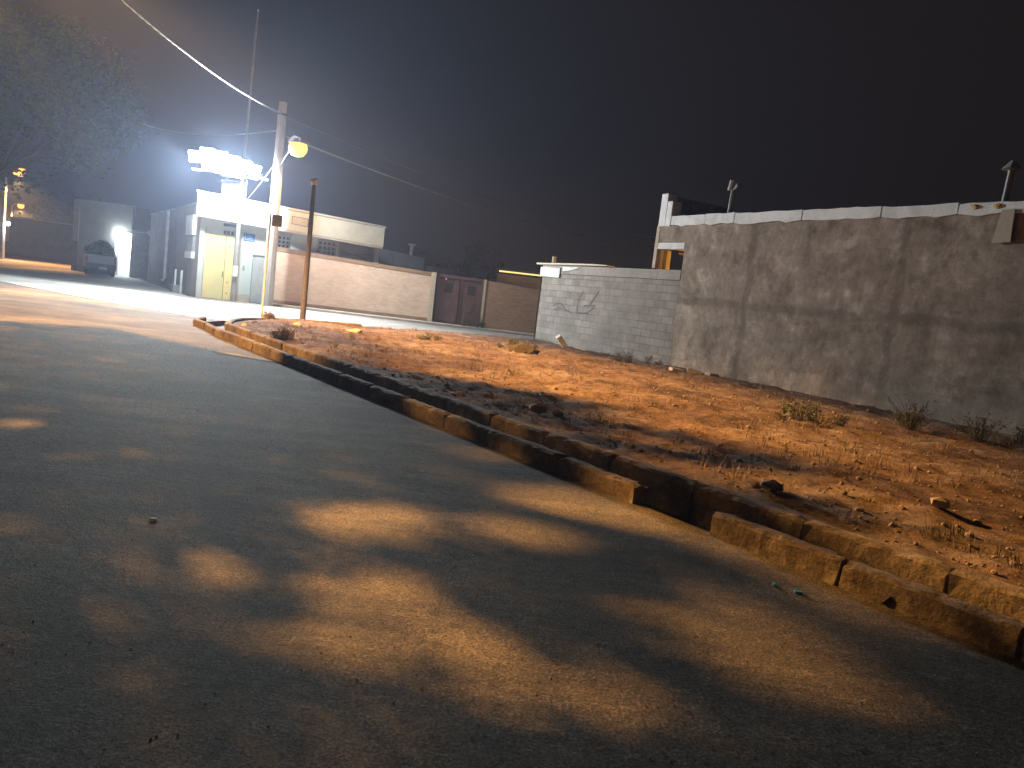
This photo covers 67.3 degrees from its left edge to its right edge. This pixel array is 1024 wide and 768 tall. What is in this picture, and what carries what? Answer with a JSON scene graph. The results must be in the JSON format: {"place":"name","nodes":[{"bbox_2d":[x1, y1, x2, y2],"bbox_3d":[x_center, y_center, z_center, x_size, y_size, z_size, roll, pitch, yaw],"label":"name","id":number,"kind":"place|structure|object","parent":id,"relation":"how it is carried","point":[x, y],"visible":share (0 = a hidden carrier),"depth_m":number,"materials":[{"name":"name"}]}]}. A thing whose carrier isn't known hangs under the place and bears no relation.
{"place":"outdoors","nodes":[
{"label":"outdoors","id":0,"kind":"place"},
{"bbox_2d":[0,266,534,338],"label":"side street","id":1,"kind":"structure","parent":0,"point":[131,291],"depth_m":29.51,"materials":[{"name":"concrete"}]},
{"bbox_2d":[0,281,188,315],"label":"drain channel","id":2,"kind":"object","parent":1,"relation":"on","point":[96,299],"visible":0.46,"depth_m":23.03,"materials":[{"name":"concrete"}]},
{"bbox_2d":[83,245,116,276],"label":"pickup truck","id":3,"kind":"object","parent":1,"relation":"on","point":[100,262],"visible":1,"depth_m":44.83,"materials":[{"name":"paint"}]},
{"bbox_2d":[85,239,115,255],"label":"fodder heap","id":4,"kind":"object","parent":3,"relation":"on","point":[100,247],"visible":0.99,"depth_m":45.03,"materials":[{"name":"plant"}]},
{"bbox_2d":[71,199,226,278],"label":"house","id":5,"kind":"structure","parent":1,"relation":"on","point":[123,230],"depth_m":48.59,"materials":[{"name":"paint"}]},
{"bbox_2d":[116,232,131,276],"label":"doorway","id":6,"kind":"structure","parent":5,"relation":"in","point":[124,241],"depth_m":49.67,"materials":[{"name":"white"}]},
{"bbox_2d":[231,9,258,301],"bbox_3d":[-11.031,-9.272,31.727,0.259,11.972,0.245,4,7,-20],"label":"radio mast","id":7,"kind":"object","parent":1,"relation":"on","point":[236,253],"visible":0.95,"depth_m":31.89,"materials":[{"name":"metal"}]},
{"bbox_2d":[188,147,261,179],"bbox_3d":[-11.771,-8.995,31.604,2.794,1.008,1.738,4,7,-20],"label":"floodlight rack","id":8,"kind":"object","parent":7,"relation":"attached to","point":[214,160],"visible":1,"depth_m":30.95,"materials":[{"name":"metal"}]},
{"bbox_2d":[147,189,385,303],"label":"white house","id":9,"kind":"structure","parent":1,"relation":"on","point":[190,254],"depth_m":33.12,"materials":[{"name":"paint"}]},
{"bbox_2d":[202,233,234,299],"bbox_3d":[-12.485,-4.971,32.648,1.185,2.700,0.108,4,7,-20],"label":"door","id":10,"kind":"structure","parent":9,"relation":"in","point":[219,249],"depth_m":32.65,"materials":[{"name":"yellow paint"}]},
{"bbox_2d":[206,228,235,235],"bbox_3d":[-12.317,-6.423,32.516,1.195,0.215,0.050,4,7,-20],"label":"transom window","id":11,"kind":"structure","parent":9,"relation":"in","point":[209,230],"depth_m":32.51,"materials":[{"name":"glass"}]},
{"bbox_2d":[221,179,246,198],"bbox_3d":[-12.323,-8.000,32.921,1.767,1.602,0.980,4,7,-20],"label":"rooftop tank","id":12,"kind":"object","parent":9,"relation":"on","point":[230,187],"visible":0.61,"depth_m":32.56,"materials":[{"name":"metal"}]},
{"bbox_2d":[249,255,264,302],"bbox_3d":[-10.960,-4.520,33.256,0.590,2.030,0.040,4,7,-20],"label":"wicket door","id":13,"kind":"structure","parent":9,"relation":"in","point":[258,261],"depth_m":33.22,"materials":[{"name":"metal"}]},
{"bbox_2d":[277,235,290,248],"bbox_3d":[-9.937,-6.075,33.422,0.540,0.740,0.055,4,7,-20],"label":"window","id":14,"kind":"structure","parent":9,"relation":"in","point":[283,241],"depth_m":33.40,"materials":[{"name":"concrete"}]},
{"bbox_2d":[317,240,335,259],"bbox_3d":[-8.212,-5.902,34.054,0.780,0.860,0.055,4,7,-20],"label":"window","id":15,"kind":"structure","parent":9,"relation":"in","point":[324,247],"depth_m":34.02,"materials":[{"name":"concrete"}]},
{"bbox_2d":[261,213,282,316],"bbox_3d":[-7.131,-3.454,22.813,0.410,3.151,0.060,7,6,0],"label":"road sign","id":16,"kind":"object","parent":1,"relation":"on","point":[276,220],"visible":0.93,"depth_m":22.68,"materials":[{"name":"metal"}]},
{"bbox_2d":[260,101,309,305],"bbox_3d":[-9.229,-7.213,31.381,1.984,8.400,0.734,12,8,40],"label":"utility pole","id":17,"kind":"object","parent":1,"relation":"on","point":[297,146],"visible":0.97,"depth_m":31.56,"materials":[{"name":"concrete"}]},
{"bbox_2d":[122,0,280,113],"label":"cable","id":18,"kind":"object","parent":17,"relation":"attached to","point":[154,27],"visible":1,"depth_m":22.24,"materials":[{"name":"rubber"}]},
{"bbox_2d":[144,124,275,134],"bbox_3d":[-19.637,-15.411,43.987,0.044,4.838,33.449,1,8,-39],"label":"cable","id":19,"kind":"object","parent":17,"relation":"attached to","point":[208,134],"visible":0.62,"depth_m":38.46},
{"bbox_2d":[286,117,650,236],"bbox_3d":[0.862,-10.764,45.188,0.030,1.010,34.366,11,8,36],"label":"cable","id":20,"kind":"object","parent":17,"relation":"attached to","point":[449,183],"visible":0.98,"depth_m":39.09,"materials":[{"name":"rubber"}]},
{"bbox_2d":[284,135,653,247],"bbox_3d":[0.779,-10.058,45.266,0.070,0.975,34.369,11,8,36],"label":"cable","id":21,"kind":"object","parent":17,"relation":"attached to","point":[454,198],"visible":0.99,"depth_m":39.76,"materials":[{"name":"rubber"}]},
{"bbox_2d":[300,178,317,318],"bbox_3d":[-6.027,-3.891,22.761,0.220,4.339,0.180,7,6,0],"label":"steel post","id":22,"kind":"object","parent":1,"relation":"on","point":[307,264],"visible":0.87,"depth_m":22.71,"materials":[{"name":"metal"}]},
{"bbox_2d":[273,247,437,321],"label":"pink wall","id":23,"kind":"structure","parent":1,"relation":"on","point":[345,284],"depth_m":33.23,"materials":[{"name":"paint"}]},
{"bbox_2d":[479,280,540,333],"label":"brown brick wall","id":24,"kind":"structure","parent":1,"relation":"on","point":[507,307],"depth_m":33.24,"materials":[{"name":"stone"}]},
{"bbox_2d":[434,274,484,326],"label":"courtyard gate","id":25,"kind":"structure","parent":24,"relation":"attached to","point":[449,288],"depth_m":33.32,"materials":[{"name":"metal"}]},
{"bbox_2d":[533,256,681,364],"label":"block wall","id":26,"kind":"structure","parent":1,"relation":"on","point":[610,310],"depth_m":23.62,"materials":[{"name":"grey concrete"}]},
{"bbox_2d":[537,263,614,266],"bbox_3d":[2.039,-3.972,25.654,0.320,0.075,4.210,3,7,-30],"label":"plank","id":27,"kind":"object","parent":26,"relation":"on","point":[575,264],"visible":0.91,"depth_m":25.36,"materials":[{"name":"brown wood"}]},
{"bbox_2d":[273,303,533,336],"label":"pavement","id":28,"kind":"structure","parent":0,"point":[404,319],"depth_m":32.51,"materials":[{"name":"concrete"}]},
{"bbox_2d":[451,309,475,326],"bbox_3d":[-2.029,-2.892,33.016,0.906,0.843,0.910,1,8,-41],"label":"bush","id":29,"kind":"object","parent":28,"relation":"on","point":[465,318],"visible":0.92,"depth_m":32.91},
{"bbox_2d":[467,317,483,327],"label":"bush","id":30,"kind":"object","parent":28,"relation":"on","point":[478,324],"visible":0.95,"depth_m":32.78,"materials":[{"name":"green plant"}]},
{"bbox_2d":[0,252,1023,767],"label":"road","id":31,"kind":"structure","parent":0,"point":[246,580],"depth_m":3.72,"materials":[{"name":"asphalt"}]},
{"bbox_2d":[1,164,27,259],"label":"street lamp","id":32,"kind":"object","parent":31,"relation":"on","point":[5,222],"visible":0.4,"depth_m":55.42,"materials":[{"name":"metal"}]},
{"bbox_2d":[11,202,25,215],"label":"street lamp","id":33,"kind":"object","parent":31,"relation":"on","point":[20,205],"visible":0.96,"depth_m":93.57,"materials":[{"name":"metal"}]},
{"bbox_2d":[0,240,70,261],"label":"end wall","id":34,"kind":"structure","parent":31,"relation":"on","point":[47,252],"depth_m":80.13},
{"bbox_2d":[7,216,72,253],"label":"wall","id":35,"kind":"structure","parent":31,"relation":"on","point":[41,232],"depth_m":83.37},
{"bbox_2d":[26,187,114,222],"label":"leafy tree","id":36,"kind":"object","parent":31,"relation":"on","point":[56,214],"visible":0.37,"depth_m":106.22,"materials":[{"name":"green plant"}]},
{"bbox_2d":[0,0,161,214],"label":"leafy tree","id":37,"kind":"object","parent":31,"relation":"on","point":[104,126],"visible":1,"depth_m":39.09,"materials":[{"name":"green plant"}]},
{"bbox_2d":[213,351,276,362],"bbox_3d":[-4.521,-0.462,13.001,1.425,0.006,0.320,9,7,23],"label":"cement spill","id":38,"kind":"object","parent":31,"relation":"on","point":[243,356],"visible":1,"depth_m":12.98,"materials":[{"name":"concrete"}]},
{"bbox_2d":[402,245,461,270],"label":"leafy tree","id":39,"kind":"object","parent":31,"relation":"on","point":[427,256],"visible":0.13,"depth_m":69.25,"materials":[{"name":"green plant"}]},
{"bbox_2d":[378,243,492,321],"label":"neighbour house","id":40,"kind":"structure","parent":31,"relation":"on","point":[396,259],"depth_m":41.63,"materials":[{"name":"grey paint"}]},
{"bbox_2d":[458,239,507,281],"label":"leafy tree","id":41,"kind":"object","parent":31,"relation":"on","point":[469,266],"visible":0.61,"depth_m":58.81,"materials":[{"name":"green plant"}]},
{"bbox_2d":[1,326,1017,766],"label":"road grit","id":42,"kind":"object","parent":31,"relation":"on","point":[445,548],"visible":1,"depth_m":4.53,"materials":[{"name":"stone"}]},
{"bbox_2d":[496,267,541,289],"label":"shed","id":43,"kind":"structure","parent":31,"relation":"on","point":[527,282],"depth_m":41.93,"materials":[{"name":"brown brick"}]},
{"bbox_2d":[636,234,655,268],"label":"street lamp","id":44,"kind":"object","parent":31,"relation":"on","point":[648,240],"visible":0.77,"depth_m":58.94,"materials":[{"name":"metal"}]},
{"bbox_2d":[882,596,892,604],"bbox_3d":[2.207,1.248,4.432,0.249,0.105,0.115,10,7,30],"label":"dirt clod","id":45,"kind":"object","parent":31,"relation":"on","point":[887,600],"visible":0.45,"depth_m":4.41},
{"bbox_2d":[0,0,1023,281],"label":"sky","id":46,"kind":"structure","parent":0,"point":[586,112],"materials":[{"name":"black"}]},
{"bbox_2d":[529,403,563,416],"bbox_3d":[0.430,0.327,9.415,0.459,0.179,0.184,5,7,-14],"label":"lump","id":47,"kind":"object","parent":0,"point":[538,408],"visible":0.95,"depth_m":9.35,"materials":[{"name":"stone"}]},
{"bbox_2d":[232,318,1023,587],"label":"lot ground","id":48,"kind":"structure","parent":0,"point":[911,515],"depth_m":9.94,"materials":[{"name":"soil"}]},
{"bbox_2d":[259,307,275,319],"bbox_3d":[-6.768,-1.954,21.217,0.464,0.360,0.564,7,6,0],"label":"bush","id":49,"kind":"object","parent":48,"relation":"on","point":[269,315],"visible":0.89,"depth_m":21.25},
{"bbox_2d":[269,327,296,340],"bbox_3d":[-4.540,-1.012,15.283,0.581,0.274,0.374,0,9,-44],"label":"bush","id":50,"kind":"object","parent":48,"relation":"on","point":[282,334],"visible":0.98,"depth_m":15.20,"materials":[{"name":"plant"}]},
{"bbox_2d":[329,321,361,326],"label":"kerbstone","id":51,"kind":"object","parent":48,"relation":"on","point":[355,324],"visible":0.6,"depth_m":23.15,"materials":[{"name":"concrete"}]},
{"bbox_2d":[346,329,362,332],"bbox_3d":[-4.047,-1.354,19.649,0.434,0.143,0.189,9,7,20],"label":"pale stone","id":52,"kind":"object","parent":48,"relation":"on","point":[356,330],"visible":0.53,"depth_m":19.57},
{"bbox_2d":[415,331,442,340],"bbox_3d":[-2.145,-1.228,19.930,0.765,0.279,0.532,7,6,0],"label":"bush","id":53,"kind":"object","parent":48,"relation":"on","point":[427,337],"visible":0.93,"depth_m":19.96,"materials":[{"name":"brown plant"}]},
{"bbox_2d":[497,335,538,348],"bbox_3d":[0.101,-1.134,20.701,1.305,0.431,0.797,4,7,-24],"label":"bush","id":54,"kind":"object","parent":48,"relation":"on","point":[512,342],"visible":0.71,"depth_m":20.58,"materials":[{"name":"brown plant"}]},
{"bbox_2d":[507,343,539,354],"bbox_3d":[0.287,-0.857,19.205,0.832,0.304,0.333,8,7,16],"label":"stone","id":55,"kind":"object","parent":48,"relation":"on","point":[522,348],"visible":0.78,"depth_m":19.09,"materials":[{"name":"stone"}]},
{"bbox_2d":[555,334,567,347],"bbox_3d":[1.512,-1.301,23.481,0.160,0.420,0.200,-35,24,1],"label":"broken block","id":56,"kind":"object","parent":48,"relation":"on","point":[560,339],"depth_m":23.39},
{"bbox_2d":[247,318,1023,584],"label":"lot pebbles","id":57,"kind":"object","parent":48,"relation":"on","point":[755,485],"visible":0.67,"depth_m":9.83,"materials":[{"name":"stone"}]},
{"bbox_2d":[608,348,663,365],"bbox_3d":[3.408,-0.730,20.915,1.543,0.442,0.840,7,6,0],"label":"bush","id":58,"kind":"object","parent":48,"relation":"on","point":[618,358],"visible":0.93,"depth_m":20.87,"materials":[{"name":"green plant"}]},
{"bbox_2d":[252,320,1023,569],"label":"dry weeds","id":59,"kind":"object","parent":48,"relation":"on","point":[769,438],"visible":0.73,"depth_m":9.84,"materials":[{"name":"plant"}]},
{"bbox_2d":[668,367,684,372],"bbox_3d":[4.068,-0.347,19.025,0.340,0.080,0.200,11,7,-18],"label":"broken block","id":60,"kind":"object","parent":48,"relation":"on","point":[675,369],"depth_m":18.94,"materials":[{"name":"concrete"}]},
{"bbox_2d":[687,368,701,374],"bbox_3d":[4.486,-0.303,18.924,0.360,0.090,0.200,17,12,10],"label":"broken block","id":61,"kind":"object","parent":48,"relation":"on","point":[692,371],"depth_m":18.84,"materials":[{"name":"concrete"}]},
{"bbox_2d":[760,480,783,491],"bbox_3d":[2.117,0.828,6.253,0.207,0.108,0.142,7,6,0],"label":"dark stone","id":62,"kind":"object","parent":48,"relation":"on","point":[774,486],"visible":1,"depth_m":6.21,"materials":[{"name":"stone"}]},
{"bbox_2d":[772,399,850,427],"bbox_3d":[4.640,0.414,11.873,1.124,0.374,1.607,9,7,22],"label":"bush","id":63,"kind":"object","parent":48,"relation":"on","point":[788,408],"visible":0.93,"depth_m":11.70,"materials":[{"name":"green plant"}]},
{"bbox_2d":[652,193,1023,434],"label":"plaster house","id":64,"kind":"structure","parent":48,"relation":"on","point":[876,306],"depth_m":16.09,"materials":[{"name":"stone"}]},
{"bbox_2d":[727,180,740,212],"bbox_3d":[5.727,-4.692,20.037,0.200,1.232,0.381,3,7,-30],"label":"vent pipe","id":65,"kind":"object","parent":64,"relation":"on","point":[733,186],"visible":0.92,"depth_m":19.99,"materials":[{"name":"metal"}]},
{"bbox_2d":[991,209,1015,242],"bbox_3d":[8.712,-2.793,13.624,0.027,0.600,0.320,3,7,-30],"label":"hanging board","id":66,"kind":"object","parent":64,"relation":"hanging from","point":[1003,230],"visible":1,"depth_m":13.60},
{"bbox_2d":[1001,160,1022,201],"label":"vent pipe","id":67,"kind":"object","parent":64,"relation":"on","point":[1011,167],"visible":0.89,"depth_m":14.03,"materials":[{"name":"metal"}]},
{"bbox_2d":[930,497,949,508],"bbox_3d":[3.508,0.978,6.303,0.149,0.112,0.115,8,6,11],"label":"dark stone","id":68,"kind":"object","parent":48,"relation":"on","point":[940,502],"visible":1,"depth_m":6.26,"materials":[{"name":"stone"}]},
{"bbox_2d":[887,394,1011,442],"bbox_3d":[6.656,0.528,11.876,1.768,0.608,1.214,12,8,39],"label":"bush","id":69,"kind":"object","parent":48,"relation":"on","point":[910,420],"visible":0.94,"depth_m":11.91,"materials":[{"name":"green plant"}]},
{"bbox_2d":[1011,425,1023,442],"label":"bush","id":70,"kind":"object","parent":48,"relation":"on","point":[1021,437],"visible":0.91,"depth_m":12.34,"materials":[{"name":"green plant"}]},
{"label":"ground","id":71,"kind":"structure","parent":0,"visible":0},
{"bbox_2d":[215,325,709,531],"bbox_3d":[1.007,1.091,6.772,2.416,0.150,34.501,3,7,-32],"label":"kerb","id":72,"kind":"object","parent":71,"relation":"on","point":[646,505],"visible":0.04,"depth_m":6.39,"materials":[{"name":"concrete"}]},
{"bbox_2d":[193,319,209,328],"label":"kerbstone","id":73,"kind":"object","parent":72,"relation":"on","point":[198,323],"visible":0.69,"depth_m":17.85,"materials":[{"name":"concrete"}]},
{"bbox_2d":[204,323,216,333],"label":"kerbstone","id":74,"kind":"object","parent":72,"relation":"on","point":[209,328],"visible":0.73,"depth_m":16.84,"materials":[{"name":"concrete"}]},
{"bbox_2d":[213,328,224,338],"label":"kerbstone","id":75,"kind":"object","parent":72,"relation":"on","point":[218,332],"visible":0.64,"depth_m":15.99,"materials":[{"name":"concrete"}]},
{"bbox_2d":[223,331,240,343],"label":"kerbstone","id":76,"kind":"object","parent":72,"relation":"on","point":[229,336],"visible":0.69,"depth_m":15.31,"materials":[{"name":"concrete"}]},
{"bbox_2d":[225,323,239,332],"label":"kerbstone","id":77,"kind":"object","parent":72,"relation":"on","point":[230,327],"visible":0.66,"depth_m":17.01,"materials":[{"name":"concrete"}]},
{"bbox_2d":[233,317,245,321],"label":"kerbstone","id":78,"kind":"object","parent":72,"relation":"on","point":[239,319],"visible":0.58,"depth_m":19.54,"materials":[{"name":"concrete"}]},
{"bbox_2d":[235,327,253,337],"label":"kerbstone","id":79,"kind":"object","parent":72,"relation":"on","point":[243,332],"visible":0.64,"depth_m":16.31,"materials":[{"name":"concrete"}]},
{"bbox_2d":[236,336,257,349],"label":"kerbstone","id":80,"kind":"object","parent":72,"relation":"on","point":[245,342],"visible":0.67,"depth_m":14.48,"materials":[{"name":"concrete"}]},
{"bbox_2d":[246,317,264,319],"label":"kerbstone","id":81,"kind":"object","parent":72,"relation":"on","point":[255,318],"visible":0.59,"depth_m":20.64,"materials":[{"name":"concrete"}]},
{"bbox_2d":[249,332,270,343],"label":"kerbstone","id":82,"kind":"object","parent":72,"relation":"on","point":[258,337],"visible":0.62,"depth_m":15.45,"materials":[{"name":"concrete"}]},
{"bbox_2d":[252,342,275,356],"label":"kerbstone","id":83,"kind":"object","parent":72,"relation":"on","point":[261,348],"visible":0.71,"depth_m":13.68,"materials":[{"name":"concrete"}]},
{"bbox_2d":[265,337,287,350],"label":"kerbstone","id":84,"kind":"object","parent":72,"relation":"on","point":[274,343],"visible":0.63,"depth_m":14.62,"materials":[{"name":"concrete"}]},
{"bbox_2d":[269,349,294,364],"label":"kerbstone","id":85,"kind":"object","parent":72,"relation":"on","point":[280,356],"visible":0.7,"depth_m":12.88,"materials":[{"name":"concrete"}]},
{"bbox_2d":[282,343,303,357],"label":"kerbstone","id":86,"kind":"object","parent":72,"relation":"on","point":[292,349],"visible":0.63,"depth_m":13.85,"materials":[{"name":"concrete"}]},
{"bbox_2d":[289,356,316,373],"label":"kerbstone","id":87,"kind":"object","parent":72,"relation":"on","point":[301,364],"visible":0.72,"depth_m":12.09,"materials":[{"name":"concrete"}]},
{"bbox_2d":[301,349,329,364],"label":"kerbstone","id":88,"kind":"object","parent":72,"relation":"on","point":[313,356],"visible":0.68,"depth_m":13.07,"materials":[{"name":"concrete"}]},
{"bbox_2d":[311,364,344,384],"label":"kerbstone","id":89,"kind":"object","parent":72,"relation":"on","point":[328,374],"visible":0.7,"depth_m":11.27,"materials":[{"name":"concrete"}]},
{"bbox_2d":[322,356,352,373],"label":"kerbstone","id":90,"kind":"object","parent":72,"relation":"on","point":[336,364],"visible":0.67,"depth_m":12.24,"materials":[{"name":"concrete"}]},
{"bbox_2d":[337,374,374,396],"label":"kerbstone","id":91,"kind":"object","parent":72,"relation":"on","point":[355,384],"visible":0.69,"depth_m":10.46,"materials":[{"name":"concrete"}]},
{"bbox_2d":[347,365,380,383],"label":"kerbstone","id":92,"kind":"object","parent":72,"relation":"on","point":[361,373],"visible":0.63,"depth_m":11.42,"materials":[{"name":"concrete"}]},
{"bbox_2d":[367,385,410,410],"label":"kerbstone","id":93,"kind":"object","parent":72,"relation":"on","point":[390,398],"visible":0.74,"depth_m":9.66,"materials":[{"name":"concrete"}]},
{"bbox_2d":[375,375,412,395],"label":"kerbstone","id":94,"kind":"object","parent":72,"relation":"on","point":[392,384],"visible":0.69,"depth_m":10.63,"materials":[{"name":"concrete"}]},
{"bbox_2d":[402,399,450,427],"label":"kerbstone","id":95,"kind":"object","parent":72,"relation":"on","point":[426,412],"visible":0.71,"depth_m":8.86,"materials":[{"name":"concrete"}]},
{"bbox_2d":[407,386,450,410],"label":"kerbstone","id":96,"kind":"object","parent":72,"relation":"on","point":[428,397],"visible":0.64,"depth_m":9.83,"materials":[{"name":"concrete"}]},
{"bbox_2d":[445,398,498,426],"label":"kerbstone","id":97,"kind":"object","parent":72,"relation":"on","point":[479,415],"visible":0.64,"depth_m":9.01,"materials":[{"name":"concrete"}]},
{"bbox_2d":[444,414,500,447],"bbox_3d":[-0.416,0.545,8.140,0.153,0.285,0.984,3,7,-36],"label":"kerbstone","id":98,"kind":"object","parent":72,"relation":"on","point":[473,430],"visible":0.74,"depth_m":8.06,"materials":[{"name":"concrete"}]},
{"bbox_2d":[490,415,550,444],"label":"kerbstone","id":99,"kind":"object","parent":72,"relation":"on","point":[527,432],"visible":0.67,"depth_m":8.21,"materials":[{"name":"concrete"}]},
{"bbox_2d":[495,432,568,472],"bbox_3d":[0.155,0.695,7.332,0.159,0.285,0.984,3,7,-36],"label":"kerbstone","id":100,"kind":"object","parent":72,"relation":"on","point":[542,456],"visible":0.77,"depth_m":7.24,"materials":[{"name":"concrete"}]},
{"bbox_2d":[543,433,619,470],"bbox_3d":[0.651,0.719,7.491,0.159,0.320,0.987,1,8,-36],"label":"kerbstone","id":101,"kind":"object","parent":72,"relation":"on","point":[597,456],"visible":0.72,"depth_m":7.38,"materials":[{"name":"concrete"}]},
{"bbox_2d":[556,457,646,505],"bbox_3d":[0.732,0.861,6.532,0.154,0.285,0.983,3,8,-36],"label":"kerbstone","id":102,"kind":"object","parent":72,"relation":"on","point":[609,483],"visible":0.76,"depth_m":6.41,"materials":[{"name":"concrete"}]},
{"bbox_2d":[609,456,702,520],"bbox_3d":[1.231,0.882,6.692,0.149,0.320,0.986,2,8,-36],"label":"kerbstone","id":103,"kind":"object","parent":72,"relation":"on","point":[670,492],"visible":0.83,"depth_m":6.53,"materials":[{"name":"concrete"}]},
{"bbox_2d":[690,483,810,539],"bbox_3d":[1.799,1.042,5.885,0.158,0.320,0.987,1,8,-36],"label":"kerbstone","id":104,"kind":"object","parent":72,"relation":"on","point":[709,500],"visible":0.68,"depth_m":5.88,"materials":[{"name":"concrete"}]},
{"bbox_2d":[710,511,848,585],"bbox_3d":[1.744,1.124,5.113,0.149,0.285,0.986,2,8,-36],"label":"kerbstone","id":105,"kind":"object","parent":72,"relation":"on","point":[813,560],"visible":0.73,"depth_m":5.01,"materials":[{"name":"concrete"}]},
{"bbox_2d":[801,520,955,593],"bbox_3d":[2.376,1.191,5.081,0.161,0.320,0.984,2,8,-36],"label":"kerbstone","id":106,"kind":"object","parent":72,"relation":"on","point":[908,565],"visible":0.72,"depth_m":4.97,"materials":[{"name":"concrete"}]},
{"bbox_2d":[838,559,1023,657],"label":"kerbstone","id":107,"kind":"object","parent":72,"relation":"on","point":[992,630],"visible":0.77,"depth_m":4.20,"materials":[{"name":"concrete"}]},
{"bbox_2d":[947,568,1023,622],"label":"kerbstone","id":108,"kind":"object","parent":72,"relation":"on","point":[990,593],"visible":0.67,"depth_m":4.46,"materials":[{"name":"concrete"}]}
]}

